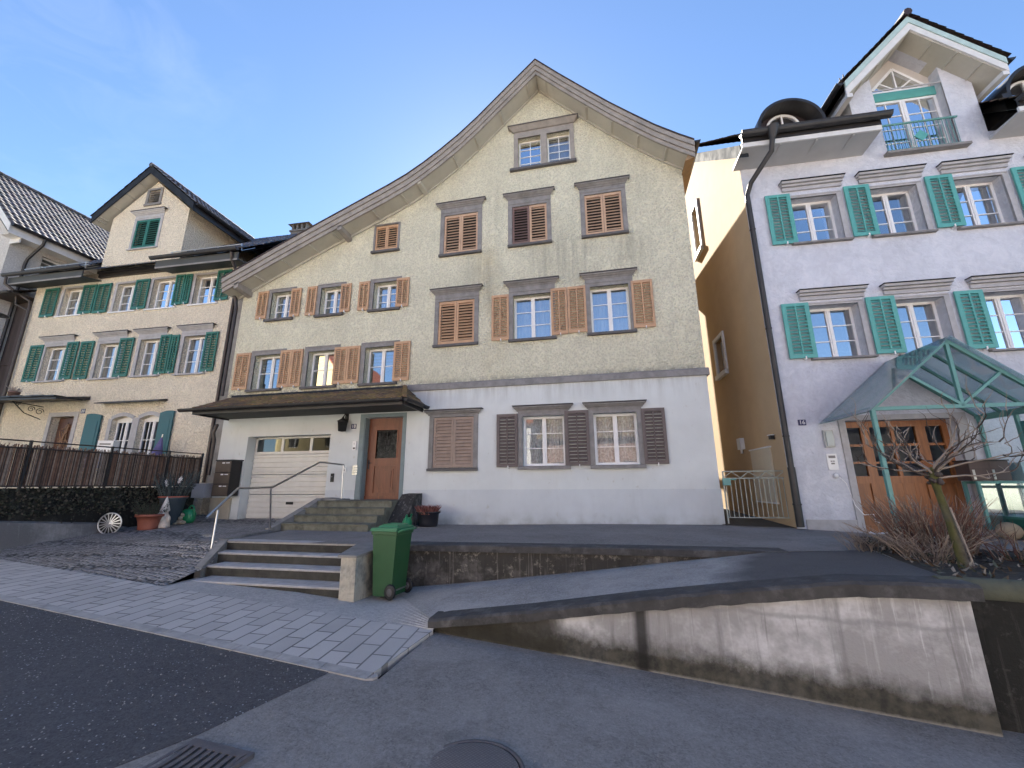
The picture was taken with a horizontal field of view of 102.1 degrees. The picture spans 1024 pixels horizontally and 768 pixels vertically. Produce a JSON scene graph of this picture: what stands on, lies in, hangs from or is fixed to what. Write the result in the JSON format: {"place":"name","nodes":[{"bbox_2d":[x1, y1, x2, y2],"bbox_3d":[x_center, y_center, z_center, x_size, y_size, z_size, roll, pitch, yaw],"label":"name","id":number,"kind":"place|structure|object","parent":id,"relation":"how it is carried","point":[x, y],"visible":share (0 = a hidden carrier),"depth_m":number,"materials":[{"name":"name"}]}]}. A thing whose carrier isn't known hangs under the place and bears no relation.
{"place":"outdoors","nodes":[
{"label":"outdoors","id":0,"kind":"place"},
{"bbox_2d":[0,514,281,585],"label":"driveway","id":1,"kind":"structure","parent":0,"point":[166,556],"depth_m":7.44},
{"bbox_2d":[97,512,121,533],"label":"wheel trim","id":2,"kind":"structure","parent":1,"relation":"on","point":[109,522],"depth_m":9.26,"materials":[{"name":"silver metal"}]},
{"bbox_2d":[132,502,170,529],"bbox_3d":[-8.533,3.097,9.757,0.715,0.652,0.816,5,-15,-21],"label":"flower pot","id":3,"kind":"object","parent":1,"relation":"on","point":[149,518],"visible":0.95,"depth_m":9.60,"materials":[{"name":"ceramic"}]},
{"bbox_2d":[158,496,170,527],"bbox_3d":[-8.351,3.082,9.945,0.350,0.732,0.278,0,-14,-3],"label":"garden gnome","id":4,"kind":"object","parent":1,"relation":"on","point":[165,521],"visible":0.65,"depth_m":9.87,"materials":[{"name":"ceramic"}]},
{"bbox_2d":[151,469,201,524],"bbox_3d":[-8.624,2.863,10.528,1.058,1.371,1.122,-3,-14,12],"label":"flower pot","id":5,"kind":"object","parent":1,"relation":"on","point":[176,502],"visible":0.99,"depth_m":10.40,"materials":[{"name":"grey ceramic"}]},
{"bbox_2d":[172,513,185,524],"bbox_3d":[-8.352,3.379,10.389,0.349,0.279,0.209,3,-14,-13],"label":"garden figurine","id":6,"kind":"object","parent":1,"relation":"on","point":[180,518],"visible":1,"depth_m":10.35,"materials":[{"name":"beige stone"}]},
{"bbox_2d":[182,505,195,522],"bbox_3d":[-8.476,3.357,10.726,0.764,0.444,0.300,-6,-15,21],"label":"watering can","id":7,"kind":"object","parent":1,"relation":"on","point":[189,516],"visible":0.69,"depth_m":10.57,"materials":[{"name":"green plastic"}]},
{"bbox_2d":[205,461,344,548],"bbox_3d":[-4.963,2.463,8.928,0.507,1.689,3.580,-4,-14,15],"label":"handrail","id":8,"kind":"object","parent":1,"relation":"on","point":[222,503],"visible":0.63,"depth_m":8.75,"materials":[{"name":"metal"}]},
{"bbox_2d":[0,559,432,676],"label":"pavement","id":9,"kind":"structure","parent":0,"point":[365,645],"depth_m":4.71,"materials":[{"name":"stone"}]},
{"bbox_2d":[165,578,432,629],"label":"forecourt","id":10,"kind":"structure","parent":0,"point":[398,609],"depth_m":5.42,"materials":[{"name":"grey stone"}]},
{"bbox_2d":[338,542,372,601],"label":"stair pier","id":11,"kind":"structure","parent":10,"relation":"on","point":[356,578],"depth_m":5.72,"materials":[{"name":"concrete"}]},
{"bbox_2d":[370,523,415,600],"bbox_3d":[-1.703,2.510,5.936,0.527,0.971,0.479,-5,-14,18],"label":"wheelie bin","id":12,"kind":"object","parent":10,"relation":"on","point":[391,548],"visible":1,"depth_m":5.80,"materials":[{"name":"green plastic"}]},
{"bbox_2d":[168,573,434,678],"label":"ground","id":13,"kind":"structure","parent":0,"point":[190,576],"depth_m":7.43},
{"bbox_2d":[0,289,36,415],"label":"board clad passage","id":14,"kind":"object","parent":13,"relation":"on","point":[13,335],"visible":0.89,"depth_m":15.21,"materials":[{"name":"brown wood"}]},
{"bbox_2d":[0,486,193,549],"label":"retaining wall","id":15,"kind":"structure","parent":13,"relation":"on","point":[29,515],"depth_m":8.76,"materials":[{"name":"grey concrete"}]},
{"bbox_2d":[0,438,203,489],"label":"reed fence","id":16,"kind":"object","parent":15,"relation":"on","point":[49,464],"visible":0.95,"depth_m":9.24,"materials":[{"name":"wood"}]},
{"bbox_2d":[96,440,119,451],"bbox_3d":[-11.648,2.288,11.817,0.400,1.320,0.248,2,-14,-8],"label":"letter box","id":17,"kind":"object","parent":15,"relation":"on","point":[109,443],"visible":0.31,"depth_m":11.84,"materials":[{"name":"white paint"}]},
{"bbox_2d":[151,434,163,455],"bbox_3d":[-10.489,2.251,12.152,0.388,1.560,0.315,6,-12,14],"label":"folded parasol","id":18,"kind":"object","parent":15,"relation":"on","point":[159,445],"visible":0.41,"depth_m":12.18,"materials":[{"name":"purple fabric"}]},
{"bbox_2d":[191,483,212,497],"bbox_3d":[-8.633,2.969,11.524,0.470,0.385,0.260,-3,-14,12],"label":"meter box","id":19,"kind":"object","parent":15,"relation":"attached to","point":[203,490],"visible":0.91,"depth_m":11.42,"materials":[{"name":"grey metal"}]},
{"bbox_2d":[0,171,206,359],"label":"roadside house","id":20,"kind":"structure","parent":13,"relation":"on","point":[38,229],"depth_m":16.70,"materials":[{"name":"white paint"}]},
{"bbox_2d":[39,257,84,293],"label":"window","id":21,"kind":"structure","parent":20,"relation":"in","point":[45,259],"depth_m":16.74,"materials":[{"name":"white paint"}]},
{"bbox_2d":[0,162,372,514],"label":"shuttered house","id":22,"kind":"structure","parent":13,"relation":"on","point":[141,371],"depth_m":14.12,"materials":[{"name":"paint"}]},
{"bbox_2d":[7,386,23,395],"bbox_3d":[-16.474,0.286,13.700,0.393,0.414,0.396,-3,-14,12],"label":"flower pot","id":23,"kind":"object","parent":22,"relation":"on","point":[12,391],"visible":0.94,"depth_m":13.65,"materials":[{"name":"ceramic"}]},
{"bbox_2d":[31,334,78,382],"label":"window","id":24,"kind":"structure","parent":22,"relation":"in","point":[56,340],"depth_m":14.54,"materials":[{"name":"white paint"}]},
{"bbox_2d":[52,418,73,482],"bbox_3d":[-14.852,2.226,13.664,0.880,2.230,0.118,-3,-14,10],"label":"door","id":25,"kind":"structure","parent":22,"relation":"in","point":[65,424],"depth_m":13.81,"materials":[{"name":"brown wood"}]},
{"bbox_2d":[53,285,87,317],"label":"window","id":26,"kind":"structure","parent":22,"relation":"in","point":[73,312],"depth_m":15.07,"materials":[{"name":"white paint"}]},
{"bbox_2d":[86,330,131,380],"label":"window","id":27,"kind":"structure","parent":22,"relation":"in","point":[105,337],"depth_m":14.14,"materials":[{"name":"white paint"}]},
{"bbox_2d":[104,412,135,460],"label":"window","id":28,"kind":"structure","parent":22,"relation":"in","point":[130,418],"depth_m":13.33,"materials":[{"name":"white paint"}]},
{"bbox_2d":[107,281,140,313],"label":"window","id":29,"kind":"structure","parent":22,"relation":"in","point":[130,289],"depth_m":14.67,"materials":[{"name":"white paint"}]},
{"bbox_2d":[129,411,159,454],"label":"window","id":30,"kind":"structure","parent":22,"relation":"in","point":[155,419],"depth_m":13.16,"materials":[{"name":"white paint"}]},
{"bbox_2d":[126,206,167,250],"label":"window","id":31,"kind":"structure","parent":22,"relation":"in","point":[156,212],"depth_m":15.15,"materials":[{"name":"stone"}]},
{"bbox_2d":[127,326,170,377],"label":"window","id":32,"kind":"structure","parent":22,"relation":"in","point":[153,332],"depth_m":13.87,"materials":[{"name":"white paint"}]},
{"bbox_2d":[143,275,179,310],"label":"window","id":33,"kind":"structure","parent":22,"relation":"in","point":[165,289],"depth_m":14.41,"materials":[{"name":"white paint"}]},
{"bbox_2d":[172,322,216,375],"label":"window","id":34,"kind":"structure","parent":22,"relation":"in","point":[199,329],"depth_m":13.58,"materials":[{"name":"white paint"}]},
{"bbox_2d":[186,271,222,305],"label":"window","id":35,"kind":"structure","parent":22,"relation":"in","point":[205,295],"depth_m":14.12,"materials":[{"name":"white paint"}]},
{"bbox_2d":[191,529,355,597],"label":"stone steps","id":36,"kind":"structure","parent":13,"relation":"on","point":[308,567],"depth_m":6.55,"materials":[{"name":"concrete"}]},
{"bbox_2d":[177,59,724,524],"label":"gabled house","id":37,"kind":"structure","parent":13,"relation":"on","point":[503,287],"depth_m":11.09,"materials":[{"name":"paint"}]},
{"bbox_2d":[211,459,243,495],"bbox_3d":[-7.886,2.598,11.462,0.590,0.970,0.371,-4,-14,15],"label":"letter box","id":38,"kind":"object","parent":37,"relation":"on","point":[226,480],"visible":1,"depth_m":11.32,"materials":[{"name":"brown metal"}]},
{"bbox_2d":[244,348,286,392],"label":"window","id":39,"kind":"structure","parent":37,"relation":"in","point":[272,373],"depth_m":12.39,"materials":[{"name":"white paint"}]},
{"bbox_2d":[263,286,296,321],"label":"window","id":40,"kind":"structure","parent":37,"relation":"in","point":[284,300],"depth_m":12.84,"materials":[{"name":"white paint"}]},
{"bbox_2d":[246,435,330,517],"bbox_3d":[-6.164,2.606,11.569,2.630,2.265,0.100,-3,-14,12],"label":"garage door","id":41,"kind":"structure","parent":37,"relation":"in","point":[258,506],"depth_m":11.57,"materials":[{"name":"white paint"}]},
{"bbox_2d":[299,344,340,389],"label":"window","id":42,"kind":"structure","parent":37,"relation":"in","point":[326,347],"depth_m":12.01,"materials":[{"name":"white paint"}]},
{"bbox_2d":[313,282,346,317],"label":"window","id":43,"kind":"structure","parent":37,"relation":"in","point":[332,298],"depth_m":12.48,"materials":[{"name":"white paint"}]},
{"bbox_2d":[337,414,348,431],"bbox_3d":[-4.532,1.027,11.114,0.320,0.520,0.317,-3,-14,12],"label":"wall lantern","id":44,"kind":"object","parent":37,"relation":"attached to","point":[342,423],"depth_m":11.00,"materials":[{"name":"black metal"}]},
{"bbox_2d":[352,441,356,449],"bbox_3d":[-4.200,1.640,11.019,0.110,0.240,0.049,-3,-14,12],"label":"intercom","id":45,"kind":"object","parent":37,"relation":"attached to","point":[354,444],"visible":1,"depth_m":11.02,"materials":[{"name":"white paint"}]},
{"bbox_2d":[357,340,399,386],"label":"window","id":46,"kind":"structure","parent":37,"relation":"in","point":[382,343],"depth_m":11.64,"materials":[{"name":"white paint"}]},
{"bbox_2d":[364,418,402,498],"bbox_3d":[-3.361,1.966,11.003,1.070,2.130,0.126,-3,-14,12],"label":"door","id":47,"kind":"structure","parent":37,"relation":"in","point":[382,474],"depth_m":10.98,"materials":[{"name":"red wood"}]},
{"bbox_2d":[367,276,401,312],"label":"window","id":48,"kind":"structure","parent":37,"relation":"in","point":[386,295],"depth_m":12.13,"materials":[{"name":"white paint"}]},
{"bbox_2d":[370,222,400,253],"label":"window","id":49,"kind":"structure","parent":37,"relation":"in","point":[374,251],"depth_m":12.47,"materials":[{"name":"grey stone"}]},
{"bbox_2d":[423,407,482,470],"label":"window","id":50,"kind":"structure","parent":37,"relation":"in","point":[456,412],"depth_m":10.53,"materials":[{"name":"grey stone"}]},
{"bbox_2d":[429,283,482,347],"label":"window","id":51,"kind":"structure","parent":37,"relation":"in","point":[463,292],"depth_m":11.38,"materials":[{"name":"grey stone"}]},
{"bbox_2d":[436,196,486,257],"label":"window","id":52,"kind":"structure","parent":37,"relation":"in","point":[469,205],"depth_m":12.02,"materials":[{"name":"grey stone"}]},
{"bbox_2d":[503,186,554,248],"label":"window","id":53,"kind":"structure","parent":37,"relation":"in","point":[536,196],"depth_m":11.61,"materials":[{"name":"grey stone"}]},
{"bbox_2d":[519,140,540,166],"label":"window","id":54,"kind":"structure","parent":37,"relation":"in","point":[529,152],"depth_m":12.24,"materials":[{"name":"glass"}]},
{"bbox_2d":[503,275,558,342],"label":"window","id":55,"kind":"structure","parent":37,"relation":"in","point":[533,314],"depth_m":11.05,"materials":[{"name":"white paint"}]},
{"bbox_2d":[507,113,577,172],"bbox_3d":[0.927,-6.887,12.057,2.060,1.485,0.503,-3,-14,12],"label":"window","id":56,"kind":"structure","parent":37,"relation":"in","point":[560,152],"depth_m":12.03,"materials":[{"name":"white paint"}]},
{"bbox_2d":[512,403,572,469],"bbox_3d":[0.781,1.299,10.124,1.500,1.555,0.468,-3,-14,12],"label":"window","id":57,"kind":"structure","parent":37,"relation":"in","point":[544,437],"depth_m":10.22,"materials":[{"name":"white paint"}]},
{"bbox_2d":[574,174,629,238],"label":"window","id":58,"kind":"structure","parent":37,"relation":"in","point":[617,183],"depth_m":11.20,"materials":[{"name":"grey stone"}]},
{"bbox_2d":[579,267,636,335],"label":"window","id":59,"kind":"structure","parent":37,"relation":"in","point":[609,312],"depth_m":10.64,"materials":[{"name":"white paint"}]},
{"bbox_2d":[582,399,646,468],"bbox_3d":[2.453,1.205,9.775,1.480,1.555,0.468,-3,-14,12],"label":"window","id":60,"kind":"structure","parent":37,"relation":"in","point":[615,445],"depth_m":9.86,"materials":[{"name":"white paint"}]},
{"bbox_2d":[407,541,787,586],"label":"retaining wall","id":61,"kind":"structure","parent":13,"relation":"on","point":[435,563],"depth_m":6.16,"materials":[{"name":"concrete"}]},
{"bbox_2d":[428,574,1002,736],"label":"retaining wall","id":62,"kind":"structure","parent":13,"relation":"on","point":[904,647],"depth_m":3.53,"materials":[{"name":"concrete"}]},
{"bbox_2d":[932,575,1023,733],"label":"retaining wall","id":63,"kind":"structure","parent":13,"relation":"on","point":[998,613],"depth_m":3.21,"materials":[{"name":"concrete"}]},
{"bbox_2d":[0,0,1023,353],"label":"sky","id":64,"kind":"structure","parent":0,"point":[276,114],"materials":[{"name":"blue"}]},
{"bbox_2d":[115,632,1023,767],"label":"road","id":65,"kind":"structure","parent":0,"point":[526,717],"depth_m":2.96,"materials":[{"name":"grey asphalt"}]},
{"bbox_2d":[0,600,327,767],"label":"road patch","id":66,"kind":"object","parent":65,"relation":"on","point":[161,708],"visible":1,"depth_m":3.17,"materials":[{"name":"grey asphalt"}]},
{"bbox_2d":[0,594,377,680],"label":"kerb","id":67,"kind":"structure","parent":65,"relation":"on","point":[355,673],"depth_m":4.05,"materials":[{"name":"stone"}]},
{"bbox_2d":[142,738,254,767],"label":"storm drain","id":68,"kind":"object","parent":65,"relation":"on","point":[197,753],"visible":0.98,"depth_m":2.42,"materials":[{"name":"metal"}]},
{"bbox_2d":[0,604,871,767],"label":"grit","id":69,"kind":"object","parent":65,"relation":"on","point":[174,695],"visible":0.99,"depth_m":3.05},
{"bbox_2d":[428,739,524,767],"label":"manhole cover","id":70,"kind":"object","parent":65,"relation":"on","point":[474,753],"visible":0.94,"depth_m":2.53,"materials":[{"name":"metal"}]},
{"bbox_2d":[237,524,1023,551],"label":"terrace","id":71,"kind":"structure","parent":0,"point":[788,539],"depth_m":7.38,"materials":[{"name":"concrete"}]},
{"bbox_2d":[265,493,421,531],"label":"stone steps","id":72,"kind":"structure","parent":71,"relation":"on","point":[336,514],"depth_m":9.42,"materials":[{"name":"stone"}]},
{"bbox_2d":[402,514,412,524],"bbox_3d":[-2.330,3.079,9.321,0.204,0.302,0.519,-1,-14,2],"label":"watering can","id":73,"kind":"object","parent":71,"relation":"on","point":[407,519],"visible":0.73,"depth_m":9.15,"materials":[{"name":"green plastic"}]},
{"bbox_2d":[415,504,440,527],"bbox_3d":[-1.930,3.027,9.495,0.622,0.494,0.630,6,-15,-25],"label":"flower pot","id":74,"kind":"object","parent":71,"relation":"on","point":[427,517],"visible":1,"depth_m":9.31,"materials":[{"name":"plastic"}]},
{"bbox_2d":[685,8,1023,557],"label":"teal shuttered house","id":75,"kind":"structure","parent":71,"relation":"on","point":[841,251],"depth_m":9.08,"materials":[{"name":"white paint"}]},
{"bbox_2d":[690,198,703,261],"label":"window","id":76,"kind":"structure","parent":75,"relation":"in","point":[698,252],"depth_m":13.43,"materials":[{"name":"white paint"}]},
{"bbox_2d":[712,331,728,380],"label":"window","id":77,"kind":"structure","parent":75,"relation":"in","point":[719,375],"depth_m":11.86,"materials":[{"name":"white paint"}]},
{"bbox_2d":[736,438,744,453],"bbox_3d":[5.827,1.577,10.530,0.100,0.380,0.240,-3,-14,10],"label":"vent cap","id":78,"kind":"object","parent":75,"relation":"attached to","point":[740,445],"visible":1,"depth_m":10.46,"materials":[{"name":"white paint"}]},
{"bbox_2d":[722,470,789,523],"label":"garden gate","id":79,"kind":"structure","parent":75,"relation":"attached to","point":[726,481],"depth_m":8.48,"materials":[{"name":"metal"}]},
{"bbox_2d":[749,446,779,503],"bbox_3d":[5.670,2.057,9.345,0.050,1.210,1.160,-3,-14,10],"label":"wall hatch","id":80,"kind":"object","parent":75,"relation":"attached to","point":[761,459],"depth_m":9.27,"materials":[{"name":"beige metal"}]},
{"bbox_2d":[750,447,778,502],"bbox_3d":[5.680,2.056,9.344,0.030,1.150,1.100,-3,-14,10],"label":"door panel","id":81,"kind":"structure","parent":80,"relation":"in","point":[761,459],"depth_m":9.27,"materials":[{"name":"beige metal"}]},
{"bbox_2d":[798,420,805,424],"bbox_3d":[5.887,0.782,8.401,0.145,0.115,0.016,-3,-14,10],"label":"number sign","id":82,"kind":"object","parent":75,"relation":"attached to","point":[801,422],"visible":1,"depth_m":8.40,"materials":[{"name":"metal"}]},
{"bbox_2d":[778,173,854,245],"bbox_3d":[6.885,-3.871,9.470,1.320,1.596,0.555,-3,-14,10],"label":"window","id":83,"kind":"structure","parent":75,"relation":"in","point":[814,221],"depth_m":9.49,"materials":[{"name":"white paint"}]},
{"bbox_2d":[822,430,835,447],"bbox_3d":[6.298,1.086,8.224,0.170,0.340,0.075,-3,-14,10],"label":"wall lamp","id":84,"kind":"object","parent":75,"relation":"attached to","point":[828,438],"visible":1,"depth_m":8.20,"materials":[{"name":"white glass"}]},
{"bbox_2d":[826,454,838,469],"bbox_3d":[6.304,1.529,8.141,0.180,0.310,0.026,-3,-14,10],"label":"intercom","id":85,"kind":"object","parent":75,"relation":"attached to","point":[832,461],"visible":1,"depth_m":8.13,"materials":[{"name":"white paint"}]},
{"bbox_2d":[796,284,878,360],"bbox_3d":[6.861,-1.246,8.839,1.320,1.556,0.555,-3,-14,10],"label":"window","id":86,"kind":"structure","parent":75,"relation":"in","point":[847,291],"depth_m":8.83,"materials":[{"name":"white paint"}]},
{"bbox_2d":[833,473,934,537],"bbox_3d":[6.794,2.160,7.474,0.161,1.107,1.461,12,-18,-41],"label":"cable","id":87,"kind":"object","parent":75,"relation":"attached to","point":[835,475],"visible":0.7,"depth_m":7.97,"materials":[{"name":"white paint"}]},
{"bbox_2d":[854,163,938,238],"bbox_3d":[8.441,-3.944,9.206,1.320,1.596,0.555,-3,-14,10],"label":"window","id":88,"kind":"structure","parent":75,"relation":"in","point":[908,171],"depth_m":9.20,"materials":[{"name":"white paint"}]},
{"bbox_2d":[872,68,927,93],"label":"window","id":89,"kind":"structure","parent":75,"relation":"in","point":[893,78],"depth_m":10.01,"materials":[{"name":"white paint"}]},
{"bbox_2d":[845,419,968,532],"bbox_3d":[7.625,1.808,8.091,1.890,2.180,0.060,-3,-14,10],"label":"door","id":90,"kind":"structure","parent":75,"relation":"in","point":[917,486],"depth_m":8.07,"materials":[{"name":"orange wood"}]},
{"bbox_2d":[879,277,961,355],"bbox_3d":[8.417,-1.309,8.573,1.280,1.576,0.555,-3,-14,10],"label":"window","id":91,"kind":"structure","parent":75,"relation":"in","point":[938,284],"depth_m":8.59,"materials":[{"name":"white paint"}]},
{"bbox_2d":[872,81,972,157],"bbox_3d":[9.245,-6.036,9.582,1.610,1.850,0.525,-3,-14,10],"label":"window","id":92,"kind":"structure","parent":75,"relation":"in","point":[925,107],"depth_m":9.65,"materials":[{"name":"white paint"}]},
{"bbox_2d":[936,153,1023,230],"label":"window","id":93,"kind":"structure","parent":75,"relation":"in","point":[993,161],"depth_m":8.93,"materials":[{"name":"white paint"}]},
{"bbox_2d":[965,272,1023,351],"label":"window","id":94,"kind":"structure","parent":75,"relation":"in","point":[1006,312],"depth_m":8.36,"materials":[{"name":"white paint"}]},
{"bbox_2d":[820,336,1023,528],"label":"glass canopy","id":95,"kind":"object","parent":71,"relation":"on","point":[942,365],"visible":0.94,"depth_m":7.13,"materials":[{"name":"teal metal"}]},
{"bbox_2d":[961,462,1023,529],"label":"letter box stand","id":96,"kind":"object","parent":71,"relation":"on","point":[1018,474],"visible":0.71,"depth_m":7.30,"materials":[{"name":"teal metal"}]},
{"bbox_2d":[952,459,1012,480],"bbox_3d":[8.486,1.559,7.468,0.620,0.360,0.330,-3,-14,10],"label":"letter box","id":97,"kind":"object","parent":96,"relation":"on","point":[981,467],"visible":0.93,"depth_m":7.34,"materials":[{"name":"brown metal"}]},
{"bbox_2d":[976,411,1023,521],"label":"glass screen","id":98,"kind":"object","parent":71,"relation":"on","point":[1019,423],"visible":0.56,"depth_m":7.45,"materials":[{"name":"glass"}]},
{"bbox_2d":[995,522,1023,539],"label":"stone ball","id":99,"kind":"object","parent":71,"relation":"on","point":[1009,526],"visible":0.73,"depth_m":6.81,"materials":[{"name":"beige stone"}]},
{"bbox_2d":[1004,516,1023,538],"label":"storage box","id":100,"kind":"object","parent":71,"relation":"on","point":[1018,520],"visible":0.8,"depth_m":6.97,"materials":[{"name":"green plastic"}]},
{"bbox_2d":[399,550,940,616],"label":"ramp","id":101,"kind":"structure","parent":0,"point":[430,600],"depth_m":4.95,"materials":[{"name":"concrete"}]},
{"bbox_2d":[723,508,795,527],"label":"alley path","id":102,"kind":"structure","parent":0,"point":[751,521],"depth_m":9.08,"materials":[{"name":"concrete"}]},
{"bbox_2d":[857,541,1023,579],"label":"planting bed","id":103,"kind":"object","parent":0,"point":[1014,567],"visible":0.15,"depth_m":4.16,"materials":[{"name":"soil"}]},
{"bbox_2d":[832,524,890,553],"bbox_3d":[4.656,2.003,5.360,0.820,0.314,0.779,5,-14,-19],"label":"grass tuft","id":104,"kind":"object","parent":103,"relation":"on","point":[862,546],"visible":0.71,"depth_m":5.38,"materials":[{"name":"plant"}]},
{"bbox_2d":[842,522,1016,563],"bbox_3d":[4.582,1.734,4.569,1.052,0.405,1.252,7,-15,-28],"label":"bare shrub","id":105,"kind":"object","parent":103,"relation":"on","point":[943,553],"visible":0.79,"depth_m":4.54,"materials":[{"name":"plant"}]},
{"bbox_2d":[855,494,1004,556],"bbox_3d":[4.996,1.673,4.946,1.445,0.693,1.376,-3,-14,12],"label":"bare shrub","id":106,"kind":"object","parent":103,"relation":"on","point":[908,522],"visible":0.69,"depth_m":4.84,"materials":[{"name":"plant"}]},
{"bbox_2d":[844,377,1023,569],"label":"tree","id":107,"kind":"object","parent":103,"relation":"on","point":[934,476],"visible":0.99,"depth_m":4.24,"materials":[{"name":"brown plant"}]},
{"bbox_2d":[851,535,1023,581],"bbox_3d":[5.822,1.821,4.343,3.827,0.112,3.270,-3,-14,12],"label":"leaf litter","id":108,"kind":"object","parent":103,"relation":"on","point":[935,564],"visible":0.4,"depth_m":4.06,"materials":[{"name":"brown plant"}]},
{"bbox_2d":[922,513,1023,561],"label":"bare shrub","id":109,"kind":"object","parent":103,"relation":"on","point":[1012,542],"visible":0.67,"depth_m":4.40,"materials":[{"name":"plant"}]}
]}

